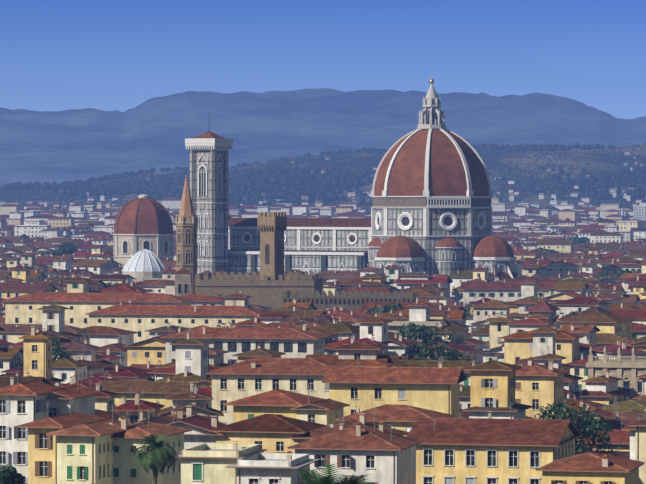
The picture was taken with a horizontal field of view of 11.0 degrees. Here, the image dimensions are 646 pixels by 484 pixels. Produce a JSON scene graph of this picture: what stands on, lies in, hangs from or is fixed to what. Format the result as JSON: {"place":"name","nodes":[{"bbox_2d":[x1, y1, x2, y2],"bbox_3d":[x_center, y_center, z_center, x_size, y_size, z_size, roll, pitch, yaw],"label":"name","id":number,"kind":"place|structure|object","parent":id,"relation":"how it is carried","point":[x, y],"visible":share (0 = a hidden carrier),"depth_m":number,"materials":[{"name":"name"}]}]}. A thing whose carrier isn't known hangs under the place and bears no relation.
{"place":"outdoors","nodes":[
{"label":"outdoors","id":0,"kind":"place"},
{"bbox_2d":[0,88,645,207],"bbox_3d":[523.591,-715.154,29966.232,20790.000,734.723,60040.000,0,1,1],"label":"terrain","id":1,"kind":"structure","parent":0,"point":[57,147],"depth_m":15270.24,"materials":[{"name":"blue"}]},
{"bbox_2d":[0,291,645,483],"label":"buildings","id":2,"kind":"structure","parent":1,"relation":"on","point":[56,433],"depth_m":478.89,"materials":[{"name":"paint"}]},
{"bbox_2d":[0,241,645,404],"bbox_3d":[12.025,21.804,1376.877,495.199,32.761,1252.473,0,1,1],"label":"town","id":3,"kind":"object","parent":1,"relation":"on","point":[510,321],"visible":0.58,"depth_m":1039.33,"materials":[{"name":"tile"}]},
{"bbox_2d":[0,322,645,483],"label":"town","id":4,"kind":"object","parent":1,"relation":"on","point":[179,394],"visible":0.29,"depth_m":608.71,"materials":[{"name":"tile"}]},
{"bbox_2d":[0,151,645,260],"bbox_3d":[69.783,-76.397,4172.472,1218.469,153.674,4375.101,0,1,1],"label":"town","id":5,"kind":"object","parent":1,"relation":"on","point":[46,229],"visible":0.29,"depth_m":3458.07,"materials":[{"name":"tile"}]},
{"bbox_2d":[0,237,645,483],"bbox_3d":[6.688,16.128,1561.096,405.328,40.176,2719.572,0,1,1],"label":"vegetation","id":6,"kind":"object","parent":1,"relation":"on","point":[153,454],"visible":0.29,"depth_m":522.71,"materials":[{"name":"green plant"}]},
{"bbox_2d":[3,142,645,249],"bbox_3d":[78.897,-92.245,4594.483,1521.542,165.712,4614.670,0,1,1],"label":"hill woods","id":7,"kind":"object","parent":1,"relation":"on","point":[286,187],"visible":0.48,"depth_m":5790.96,"materials":[{"name":"green plant"}]},
{"bbox_2d":[113,75,645,310],"bbox_3d":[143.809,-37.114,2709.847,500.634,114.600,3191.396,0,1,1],"label":"landmarks","id":8,"kind":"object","parent":1,"relation":"on","point":[431,196],"visible":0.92,"depth_m":1578.27,"materials":[{"name":"stone"}]},
{"bbox_2d":[0,0,645,118],"label":"sky","id":9,"kind":"structure","parent":0,"point":[56,55],"materials":[{"name":"blue"}]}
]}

